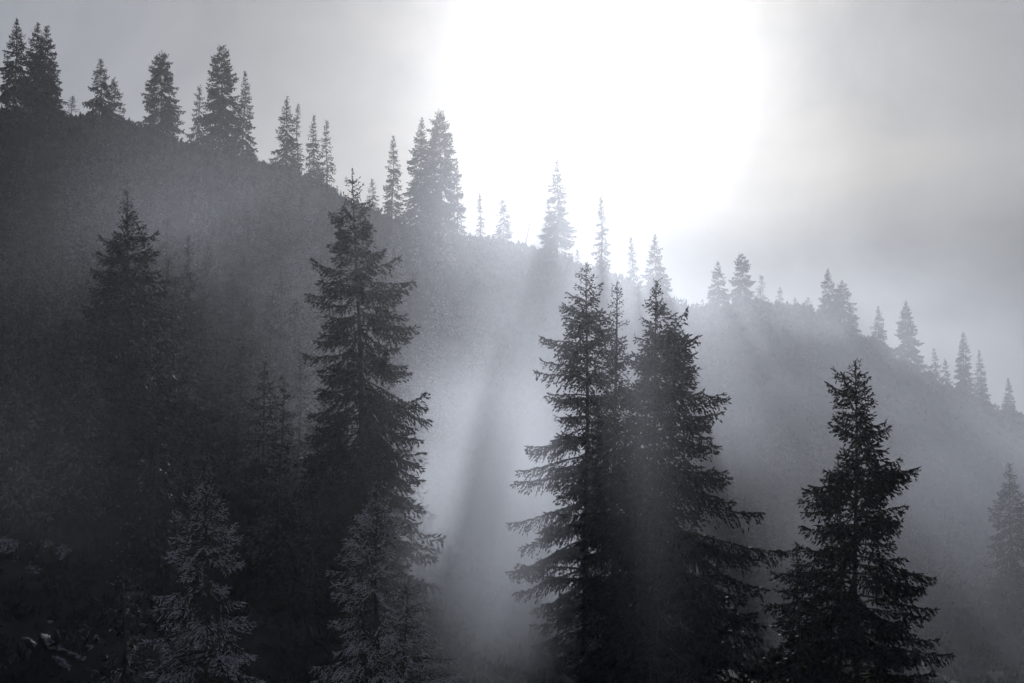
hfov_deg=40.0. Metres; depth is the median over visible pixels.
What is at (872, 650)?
spruce tree
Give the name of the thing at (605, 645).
spruce tree
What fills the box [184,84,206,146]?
spruce tree
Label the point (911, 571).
spruce tree
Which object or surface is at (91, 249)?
spruce tree
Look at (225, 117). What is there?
spruce tree
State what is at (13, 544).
snow patch
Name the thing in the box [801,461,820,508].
spruce tree
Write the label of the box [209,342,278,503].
spruce tree
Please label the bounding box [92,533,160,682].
spruce tree
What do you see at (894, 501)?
spruce tree
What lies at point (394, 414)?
spruce tree
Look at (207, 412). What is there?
spruce tree
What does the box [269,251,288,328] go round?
spruce tree
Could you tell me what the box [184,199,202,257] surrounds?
spruce tree
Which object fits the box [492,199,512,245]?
spruce tree
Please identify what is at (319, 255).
spruce tree
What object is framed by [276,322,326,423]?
spruce tree
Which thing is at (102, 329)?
spruce tree
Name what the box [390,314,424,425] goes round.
spruce tree
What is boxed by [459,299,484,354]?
spruce tree
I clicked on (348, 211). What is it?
spruce tree
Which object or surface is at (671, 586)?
spruce tree
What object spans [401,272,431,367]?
spruce tree
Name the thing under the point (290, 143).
spruce tree
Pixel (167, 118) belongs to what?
spruce tree
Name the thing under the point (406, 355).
spruce tree
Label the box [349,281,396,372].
spruce tree
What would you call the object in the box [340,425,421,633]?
spruce tree
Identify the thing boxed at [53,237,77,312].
spruce tree
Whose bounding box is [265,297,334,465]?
spruce tree
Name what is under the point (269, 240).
spruce tree
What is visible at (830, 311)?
spruce tree
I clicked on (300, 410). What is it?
spruce tree
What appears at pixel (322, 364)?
spruce tree
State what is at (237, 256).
spruce tree
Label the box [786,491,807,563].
spruce tree
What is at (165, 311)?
spruce tree
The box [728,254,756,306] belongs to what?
spruce tree
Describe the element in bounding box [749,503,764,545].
spruce tree
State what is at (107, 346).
spruce tree
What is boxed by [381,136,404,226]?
spruce tree
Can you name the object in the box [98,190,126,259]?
spruce tree
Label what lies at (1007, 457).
spruce tree
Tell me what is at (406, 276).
spruce tree
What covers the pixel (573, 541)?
spruce tree
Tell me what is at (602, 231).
spruce tree
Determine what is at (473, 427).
spruce tree
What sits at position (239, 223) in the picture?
spruce tree
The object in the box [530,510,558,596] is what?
spruce tree
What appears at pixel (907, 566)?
spruce tree
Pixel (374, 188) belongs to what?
spruce tree
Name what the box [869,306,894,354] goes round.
spruce tree
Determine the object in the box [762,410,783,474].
spruce tree
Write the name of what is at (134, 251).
spruce tree
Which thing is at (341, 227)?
spruce tree
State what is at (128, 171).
spruce tree
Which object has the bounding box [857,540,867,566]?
spruce tree
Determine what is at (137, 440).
spruce tree
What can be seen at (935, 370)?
spruce tree
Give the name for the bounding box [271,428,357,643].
spruce tree
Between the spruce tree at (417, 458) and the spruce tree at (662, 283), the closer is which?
the spruce tree at (417, 458)
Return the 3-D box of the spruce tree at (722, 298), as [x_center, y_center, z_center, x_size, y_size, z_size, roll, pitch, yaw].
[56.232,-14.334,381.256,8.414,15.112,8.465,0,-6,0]
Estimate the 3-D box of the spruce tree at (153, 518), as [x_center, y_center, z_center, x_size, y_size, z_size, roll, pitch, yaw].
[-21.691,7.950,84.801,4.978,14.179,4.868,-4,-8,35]
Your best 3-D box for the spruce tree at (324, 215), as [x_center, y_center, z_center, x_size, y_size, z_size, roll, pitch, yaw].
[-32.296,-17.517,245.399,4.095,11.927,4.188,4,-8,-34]
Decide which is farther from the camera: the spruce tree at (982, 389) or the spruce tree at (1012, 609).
the spruce tree at (982, 389)
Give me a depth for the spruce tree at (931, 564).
247.17 m
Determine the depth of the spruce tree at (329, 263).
216.07 m
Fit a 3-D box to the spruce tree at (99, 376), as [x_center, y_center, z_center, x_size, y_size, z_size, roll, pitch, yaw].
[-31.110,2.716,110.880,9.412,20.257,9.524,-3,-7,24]
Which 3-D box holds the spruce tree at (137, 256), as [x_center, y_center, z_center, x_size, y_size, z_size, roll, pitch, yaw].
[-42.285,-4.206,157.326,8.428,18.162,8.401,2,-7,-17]
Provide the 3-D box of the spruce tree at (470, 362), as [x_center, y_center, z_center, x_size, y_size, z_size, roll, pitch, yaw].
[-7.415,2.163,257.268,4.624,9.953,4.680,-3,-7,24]
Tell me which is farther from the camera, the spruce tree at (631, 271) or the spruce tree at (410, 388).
the spruce tree at (631, 271)
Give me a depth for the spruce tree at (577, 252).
327.07 m
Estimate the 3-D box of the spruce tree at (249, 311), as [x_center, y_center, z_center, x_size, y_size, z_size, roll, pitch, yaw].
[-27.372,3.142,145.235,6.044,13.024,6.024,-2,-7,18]
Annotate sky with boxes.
[0,0,1023,414]
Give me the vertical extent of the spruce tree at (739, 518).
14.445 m
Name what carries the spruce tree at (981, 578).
on the terrain
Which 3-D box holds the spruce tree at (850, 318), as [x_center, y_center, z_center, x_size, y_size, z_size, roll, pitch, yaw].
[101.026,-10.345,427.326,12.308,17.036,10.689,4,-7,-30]
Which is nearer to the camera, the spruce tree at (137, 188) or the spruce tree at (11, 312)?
the spruce tree at (11, 312)
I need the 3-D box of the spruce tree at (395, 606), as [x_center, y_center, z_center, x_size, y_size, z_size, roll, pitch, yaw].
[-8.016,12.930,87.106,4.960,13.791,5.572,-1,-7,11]
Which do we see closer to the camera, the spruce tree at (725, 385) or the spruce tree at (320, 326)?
the spruce tree at (320, 326)
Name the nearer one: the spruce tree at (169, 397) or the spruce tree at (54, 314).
the spruce tree at (169, 397)
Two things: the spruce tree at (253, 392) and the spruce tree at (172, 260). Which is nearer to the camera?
the spruce tree at (253, 392)
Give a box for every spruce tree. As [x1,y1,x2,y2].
[0,18,36,119]
[0,241,31,354]
[0,248,65,377]
[6,22,61,122]
[23,25,67,116]
[24,201,95,337]
[33,218,65,348]
[45,259,173,467]
[47,232,106,372]
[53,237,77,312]
[62,96,77,116]
[63,238,154,407]
[66,196,110,302]
[70,255,138,445]
[71,192,198,507]
[71,230,106,318]
[75,255,134,373]
[79,263,159,489]
[80,59,115,124]
[80,195,124,328]
[92,190,122,287]
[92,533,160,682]
[93,77,130,134]
[94,288,194,547]
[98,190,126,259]
[107,358,189,579]
[113,147,137,203]
[113,212,155,335]
[126,154,152,218]
[130,183,163,291]
[130,225,163,330]
[131,156,175,239]
[131,208,156,296]
[132,154,169,228]
[132,179,155,248]
[133,246,171,378]
[136,50,185,144]
[136,277,230,497]
[140,466,265,682]
[148,211,164,279]
[148,218,196,356]
[149,257,197,395]
[153,203,190,297]
[155,357,181,464]
[156,237,190,322]
[160,270,224,442]
[167,235,212,379]
[169,223,197,327]
[177,289,202,367]
[177,317,207,470]
[182,231,203,307]
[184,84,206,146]
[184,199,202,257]
[185,174,218,274]
[187,242,229,373]
[190,264,210,332]
[192,202,231,316]
[193,45,244,157]
[196,258,229,353]
[206,267,247,377]
[206,338,272,515]
[209,313,248,415]
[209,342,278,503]
[210,297,274,456]
[214,335,293,494]
[215,225,264,328]
[218,236,257,330]
[224,237,264,345]
[224,252,268,376]
[224,356,303,547]
[225,71,258,168]
[227,196,256,274]
[228,180,259,237]
[231,177,260,255]
[233,310,273,404]
[240,376,319,583]
[247,292,293,427]
[250,186,292,285]
[257,256,298,406]
[260,252,316,377]
[261,247,293,361]
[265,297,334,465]
[268,341,319,523]
[269,96,303,176]
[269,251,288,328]
[270,343,338,493]
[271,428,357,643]
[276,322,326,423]
[284,319,332,438]
[286,388,346,549]
[288,277,357,439]
[288,314,303,368]
[291,252,322,338]
[293,104,305,175]
[299,168,433,605]
[299,366,404,597]
[301,393,366,580]
[302,353,341,451]
[303,115,326,183]
[304,269,326,320]
[304,296,332,378]
[305,200,334,280]
[309,280,341,386]
[309,481,436,682]
[318,249,349,313]
[319,120,335,195]
[319,208,333,259]
[322,330,372,470]
[323,386,445,619]
[327,209,351,278]
[331,300,348,361]
[332,185,341,219]
[332,205,349,248]
[336,268,356,353]
[339,310,370,429]
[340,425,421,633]
[343,198,353,233]
[345,439,427,653]
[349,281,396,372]
[354,284,378,387]
[354,304,388,403]
[355,234,383,313]
[364,179,381,219]
[366,582,462,682]
[367,324,410,436]
[371,341,436,526]
[372,338,426,485]
[373,375,404,488]
[375,229,395,304]
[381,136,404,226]
[383,265,397,314]
[384,221,406,272]
[386,238,407,308]
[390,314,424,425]
[391,305,421,416]
[397,118,446,236]
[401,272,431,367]
[402,266,409,288]
[403,313,428,402]
[403,326,449,432]
[409,264,416,290]
[414,300,446,373]
[419,108,466,238]
[420,368,463,475]
[436,228,459,270]
[448,158,466,244]
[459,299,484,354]
[460,366,488,453]
[461,328,482,377]
[476,194,485,239]
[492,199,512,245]
[505,263,631,679]
[508,454,533,525]
[529,413,544,461]
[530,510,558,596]
[537,158,576,262]
[540,198,557,260]
[554,367,572,430]
[555,334,576,392]
[557,282,666,682]
[565,510,582,570]
[568,278,789,682]
[571,248,583,279]
[591,196,614,276]
[627,237,639,289]
[640,234,672,302]
[668,400,688,451]
[695,431,720,484]
[697,469,713,512]
[705,261,733,307]
[713,417,730,468]
[718,500,737,545]
[722,361,734,399]
[725,471,738,511]
[725,482,760,551]
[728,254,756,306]
[733,496,757,567]
[742,482,760,540]
[744,358,956,682]
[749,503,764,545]
[751,483,776,540]
[754,275,767,304]
[755,520,778,576]
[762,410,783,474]
[769,548,834,682]
[773,287,785,307]
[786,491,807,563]
[791,505,801,537]
[801,324,823,373]
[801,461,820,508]
[802,375,822,433]
[805,538,812,570]
[806,517,818,561]
[816,268,845,327]
[819,455,862,682]
[831,281,861,331]
[839,397,853,432]
[839,436,848,452]
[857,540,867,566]
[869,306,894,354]
[873,404,892,449]
[880,440,899,485]
[885,456,908,519]
[889,535,900,571]
[891,301,932,371]
[896,409,915,464]
[897,489,919,542]
[901,546,916,585]
[909,535,919,572]
[909,540,931,577]
[918,505,938,561]
[919,537,940,581]
[930,349,941,381]
[938,533,964,586]
[939,360,952,386]
[953,332,978,401]
[969,530,999,590]
[973,351,991,405]
[983,462,1023,631]
[1001,378,1015,413]
[1001,433,1020,477]
[1008,513,1022,564]
[1012,532,1023,581]
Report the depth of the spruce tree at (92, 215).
173.94 m
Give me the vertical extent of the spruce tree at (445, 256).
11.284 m
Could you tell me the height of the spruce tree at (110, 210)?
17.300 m
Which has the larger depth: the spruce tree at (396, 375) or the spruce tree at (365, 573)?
the spruce tree at (396, 375)
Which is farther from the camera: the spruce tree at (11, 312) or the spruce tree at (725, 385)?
the spruce tree at (725, 385)
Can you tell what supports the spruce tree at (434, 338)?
on the terrain
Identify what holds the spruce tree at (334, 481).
on the terrain
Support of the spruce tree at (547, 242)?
on the terrain
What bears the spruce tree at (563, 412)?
on the terrain
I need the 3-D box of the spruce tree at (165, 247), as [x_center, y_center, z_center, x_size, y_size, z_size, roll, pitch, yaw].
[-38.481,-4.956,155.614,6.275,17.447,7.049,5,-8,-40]
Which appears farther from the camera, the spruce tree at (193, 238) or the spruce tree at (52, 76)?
the spruce tree at (52, 76)
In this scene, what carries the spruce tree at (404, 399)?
on the terrain
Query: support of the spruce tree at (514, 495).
on the terrain
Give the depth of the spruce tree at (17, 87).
288.12 m
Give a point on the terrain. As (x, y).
(466, 591)
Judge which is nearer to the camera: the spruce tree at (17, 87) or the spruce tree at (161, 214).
the spruce tree at (161, 214)
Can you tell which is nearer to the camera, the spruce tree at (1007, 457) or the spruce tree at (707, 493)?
the spruce tree at (707, 493)
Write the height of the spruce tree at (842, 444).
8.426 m
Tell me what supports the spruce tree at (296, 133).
on the terrain
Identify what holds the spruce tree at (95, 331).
on the terrain
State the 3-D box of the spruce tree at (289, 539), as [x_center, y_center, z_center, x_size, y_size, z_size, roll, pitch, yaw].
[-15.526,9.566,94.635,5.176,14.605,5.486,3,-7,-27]
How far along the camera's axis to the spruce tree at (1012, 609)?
187.48 m
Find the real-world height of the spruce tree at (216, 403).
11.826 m
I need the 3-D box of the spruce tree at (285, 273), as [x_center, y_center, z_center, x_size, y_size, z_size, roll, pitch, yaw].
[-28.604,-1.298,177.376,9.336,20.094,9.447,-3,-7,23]
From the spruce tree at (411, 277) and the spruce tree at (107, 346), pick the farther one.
the spruce tree at (411, 277)
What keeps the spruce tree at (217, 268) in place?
on the terrain
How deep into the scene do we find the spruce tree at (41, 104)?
294.06 m
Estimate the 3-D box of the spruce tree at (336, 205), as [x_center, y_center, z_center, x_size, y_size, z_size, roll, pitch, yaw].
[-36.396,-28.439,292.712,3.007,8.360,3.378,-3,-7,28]
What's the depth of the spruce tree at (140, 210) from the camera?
171.03 m
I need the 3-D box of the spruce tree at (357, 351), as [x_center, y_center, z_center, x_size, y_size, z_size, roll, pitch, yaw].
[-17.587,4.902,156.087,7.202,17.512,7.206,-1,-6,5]
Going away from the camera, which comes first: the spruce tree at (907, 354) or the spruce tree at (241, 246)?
the spruce tree at (241, 246)
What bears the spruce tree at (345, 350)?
on the terrain
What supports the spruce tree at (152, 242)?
on the terrain
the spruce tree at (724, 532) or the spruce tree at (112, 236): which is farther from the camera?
the spruce tree at (724, 532)
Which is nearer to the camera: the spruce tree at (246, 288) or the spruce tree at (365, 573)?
the spruce tree at (365, 573)
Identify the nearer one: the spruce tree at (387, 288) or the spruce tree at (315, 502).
the spruce tree at (315, 502)
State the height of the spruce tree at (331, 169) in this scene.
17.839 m
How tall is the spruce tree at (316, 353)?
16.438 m
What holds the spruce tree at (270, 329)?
on the terrain
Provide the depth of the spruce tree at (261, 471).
101.91 m
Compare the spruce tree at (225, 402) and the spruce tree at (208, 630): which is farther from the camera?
the spruce tree at (225, 402)
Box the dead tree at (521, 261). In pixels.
[514,217,530,292]
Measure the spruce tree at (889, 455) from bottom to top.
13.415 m
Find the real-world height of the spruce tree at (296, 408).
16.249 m
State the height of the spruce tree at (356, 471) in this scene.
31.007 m
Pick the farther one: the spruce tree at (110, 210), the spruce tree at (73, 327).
the spruce tree at (110, 210)
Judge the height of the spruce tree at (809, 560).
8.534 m
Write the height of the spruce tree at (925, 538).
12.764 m
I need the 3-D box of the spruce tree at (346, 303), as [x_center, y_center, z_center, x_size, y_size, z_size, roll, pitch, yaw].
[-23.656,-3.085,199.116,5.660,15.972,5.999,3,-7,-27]
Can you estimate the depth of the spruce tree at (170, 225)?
185.64 m
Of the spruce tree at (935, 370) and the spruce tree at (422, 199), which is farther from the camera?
the spruce tree at (935, 370)
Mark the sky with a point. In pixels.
(878, 145)
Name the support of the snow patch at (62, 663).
on the terrain
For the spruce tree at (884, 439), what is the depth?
355.73 m
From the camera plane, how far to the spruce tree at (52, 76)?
302.12 m
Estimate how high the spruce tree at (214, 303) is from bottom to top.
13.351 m
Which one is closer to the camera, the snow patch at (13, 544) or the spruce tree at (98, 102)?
the snow patch at (13, 544)
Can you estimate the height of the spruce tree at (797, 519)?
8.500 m
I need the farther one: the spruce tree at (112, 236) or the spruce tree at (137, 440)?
the spruce tree at (112, 236)
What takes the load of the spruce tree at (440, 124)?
on the terrain
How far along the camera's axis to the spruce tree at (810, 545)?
266.22 m
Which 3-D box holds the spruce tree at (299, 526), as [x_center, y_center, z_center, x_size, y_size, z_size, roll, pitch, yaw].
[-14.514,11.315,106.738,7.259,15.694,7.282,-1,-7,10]
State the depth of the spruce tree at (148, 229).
189.30 m
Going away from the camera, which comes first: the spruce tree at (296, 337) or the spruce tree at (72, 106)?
the spruce tree at (296, 337)
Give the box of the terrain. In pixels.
[0,119,1023,682]
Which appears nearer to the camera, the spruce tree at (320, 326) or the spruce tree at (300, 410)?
the spruce tree at (300, 410)
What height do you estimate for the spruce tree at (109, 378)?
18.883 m
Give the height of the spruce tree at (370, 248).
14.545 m
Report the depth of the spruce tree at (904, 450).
357.69 m
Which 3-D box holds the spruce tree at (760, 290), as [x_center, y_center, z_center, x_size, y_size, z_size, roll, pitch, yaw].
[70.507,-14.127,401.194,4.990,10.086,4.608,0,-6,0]
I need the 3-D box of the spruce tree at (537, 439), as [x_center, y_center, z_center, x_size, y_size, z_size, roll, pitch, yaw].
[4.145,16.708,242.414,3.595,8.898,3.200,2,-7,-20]
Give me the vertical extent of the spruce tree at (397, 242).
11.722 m
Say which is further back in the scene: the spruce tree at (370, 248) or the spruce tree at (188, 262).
the spruce tree at (370, 248)
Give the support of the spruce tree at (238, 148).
on the terrain
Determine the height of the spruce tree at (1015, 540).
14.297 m
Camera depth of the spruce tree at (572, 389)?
284.23 m
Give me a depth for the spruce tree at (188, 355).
118.91 m
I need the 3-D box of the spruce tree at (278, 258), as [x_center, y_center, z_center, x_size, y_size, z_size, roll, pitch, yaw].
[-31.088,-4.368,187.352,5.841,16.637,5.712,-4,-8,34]
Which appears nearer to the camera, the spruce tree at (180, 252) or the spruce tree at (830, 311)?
the spruce tree at (180, 252)
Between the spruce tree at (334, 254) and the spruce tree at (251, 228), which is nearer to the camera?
the spruce tree at (251, 228)
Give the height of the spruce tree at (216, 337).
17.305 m
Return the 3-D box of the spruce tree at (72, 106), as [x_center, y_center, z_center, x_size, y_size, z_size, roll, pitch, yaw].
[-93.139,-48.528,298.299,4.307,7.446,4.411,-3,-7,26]
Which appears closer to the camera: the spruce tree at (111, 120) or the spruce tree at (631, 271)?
the spruce tree at (111, 120)
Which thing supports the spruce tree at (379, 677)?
on the terrain
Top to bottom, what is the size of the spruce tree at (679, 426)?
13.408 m
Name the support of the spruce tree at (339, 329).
on the terrain
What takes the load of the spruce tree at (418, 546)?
on the terrain
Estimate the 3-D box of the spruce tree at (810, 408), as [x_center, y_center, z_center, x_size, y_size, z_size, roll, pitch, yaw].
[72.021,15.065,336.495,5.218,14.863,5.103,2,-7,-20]
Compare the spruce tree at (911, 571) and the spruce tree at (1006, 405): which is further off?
the spruce tree at (1006, 405)
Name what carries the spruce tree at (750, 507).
on the terrain
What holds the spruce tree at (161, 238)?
on the terrain
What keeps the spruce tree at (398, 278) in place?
on the terrain
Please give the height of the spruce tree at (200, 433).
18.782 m
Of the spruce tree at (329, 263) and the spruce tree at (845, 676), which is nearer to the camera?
the spruce tree at (845, 676)
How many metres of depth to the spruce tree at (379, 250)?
250.49 m
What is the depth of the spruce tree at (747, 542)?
236.60 m
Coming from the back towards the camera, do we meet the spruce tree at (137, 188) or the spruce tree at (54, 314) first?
the spruce tree at (137, 188)
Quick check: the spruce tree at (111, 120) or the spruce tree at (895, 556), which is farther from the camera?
the spruce tree at (111, 120)
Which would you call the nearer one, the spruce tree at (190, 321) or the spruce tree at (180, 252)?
the spruce tree at (190, 321)
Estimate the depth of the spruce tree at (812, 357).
364.71 m
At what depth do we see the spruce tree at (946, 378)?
454.42 m
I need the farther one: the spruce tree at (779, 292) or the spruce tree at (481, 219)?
the spruce tree at (779, 292)
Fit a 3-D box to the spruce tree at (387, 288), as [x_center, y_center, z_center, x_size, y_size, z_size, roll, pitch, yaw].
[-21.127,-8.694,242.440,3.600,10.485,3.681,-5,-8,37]
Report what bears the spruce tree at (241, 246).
on the terrain
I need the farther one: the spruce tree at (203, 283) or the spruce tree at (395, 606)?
the spruce tree at (203, 283)
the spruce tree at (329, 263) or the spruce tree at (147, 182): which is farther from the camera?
the spruce tree at (147, 182)
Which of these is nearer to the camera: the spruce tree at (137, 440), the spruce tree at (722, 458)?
the spruce tree at (137, 440)
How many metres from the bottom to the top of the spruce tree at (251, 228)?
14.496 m
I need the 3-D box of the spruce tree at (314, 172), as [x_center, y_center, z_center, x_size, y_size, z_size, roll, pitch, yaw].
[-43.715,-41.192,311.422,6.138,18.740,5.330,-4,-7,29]
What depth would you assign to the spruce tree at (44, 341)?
134.49 m
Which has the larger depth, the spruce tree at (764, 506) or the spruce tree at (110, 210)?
the spruce tree at (764, 506)
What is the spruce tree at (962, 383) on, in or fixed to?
on the terrain
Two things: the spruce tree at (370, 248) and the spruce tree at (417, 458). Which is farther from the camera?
the spruce tree at (370, 248)
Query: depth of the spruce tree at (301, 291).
197.19 m
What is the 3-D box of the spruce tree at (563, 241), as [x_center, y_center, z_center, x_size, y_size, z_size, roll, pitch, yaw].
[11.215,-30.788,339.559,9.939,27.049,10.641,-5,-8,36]
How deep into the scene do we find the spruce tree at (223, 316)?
161.09 m
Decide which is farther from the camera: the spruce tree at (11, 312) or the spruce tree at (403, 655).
the spruce tree at (11, 312)
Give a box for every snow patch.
[0,534,72,574]
[21,620,98,670]
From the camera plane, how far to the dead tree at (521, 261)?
306.85 m
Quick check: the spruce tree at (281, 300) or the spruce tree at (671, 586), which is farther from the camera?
the spruce tree at (281, 300)
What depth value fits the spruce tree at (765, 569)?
228.39 m
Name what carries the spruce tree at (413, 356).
on the terrain
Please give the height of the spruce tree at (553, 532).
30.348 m
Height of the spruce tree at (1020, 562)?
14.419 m
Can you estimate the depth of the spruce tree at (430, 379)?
204.19 m
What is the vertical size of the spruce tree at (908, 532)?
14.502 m
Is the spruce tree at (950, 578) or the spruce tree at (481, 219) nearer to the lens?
the spruce tree at (950, 578)
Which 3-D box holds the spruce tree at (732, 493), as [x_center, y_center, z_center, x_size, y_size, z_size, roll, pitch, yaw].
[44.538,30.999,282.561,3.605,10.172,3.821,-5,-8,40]
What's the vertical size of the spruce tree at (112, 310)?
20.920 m
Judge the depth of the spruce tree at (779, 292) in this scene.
406.95 m
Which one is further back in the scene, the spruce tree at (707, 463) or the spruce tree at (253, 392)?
the spruce tree at (707, 463)
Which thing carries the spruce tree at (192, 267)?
on the terrain
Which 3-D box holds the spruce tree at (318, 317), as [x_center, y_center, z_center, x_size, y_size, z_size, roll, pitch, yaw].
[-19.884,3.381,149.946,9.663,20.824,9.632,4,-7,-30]
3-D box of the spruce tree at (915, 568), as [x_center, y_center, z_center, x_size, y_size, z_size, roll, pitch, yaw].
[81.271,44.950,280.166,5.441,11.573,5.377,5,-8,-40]
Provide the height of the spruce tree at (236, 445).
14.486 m
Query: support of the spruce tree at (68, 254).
on the terrain
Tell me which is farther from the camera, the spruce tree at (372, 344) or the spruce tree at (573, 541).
the spruce tree at (372, 344)
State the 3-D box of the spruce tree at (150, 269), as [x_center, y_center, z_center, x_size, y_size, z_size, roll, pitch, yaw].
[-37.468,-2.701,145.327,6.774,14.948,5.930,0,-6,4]
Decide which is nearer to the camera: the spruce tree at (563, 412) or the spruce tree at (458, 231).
the spruce tree at (563, 412)
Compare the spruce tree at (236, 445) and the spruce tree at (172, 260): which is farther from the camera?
the spruce tree at (172, 260)
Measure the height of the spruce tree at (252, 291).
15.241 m
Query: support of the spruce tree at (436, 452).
on the terrain
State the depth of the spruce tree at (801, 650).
86.28 m
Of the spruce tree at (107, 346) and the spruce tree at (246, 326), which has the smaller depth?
the spruce tree at (107, 346)
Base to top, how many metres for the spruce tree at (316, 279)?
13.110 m
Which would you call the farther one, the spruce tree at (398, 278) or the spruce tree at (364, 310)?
the spruce tree at (398, 278)
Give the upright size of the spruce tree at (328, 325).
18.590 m
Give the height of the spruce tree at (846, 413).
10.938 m
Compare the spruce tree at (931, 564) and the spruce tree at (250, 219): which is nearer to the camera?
the spruce tree at (250, 219)

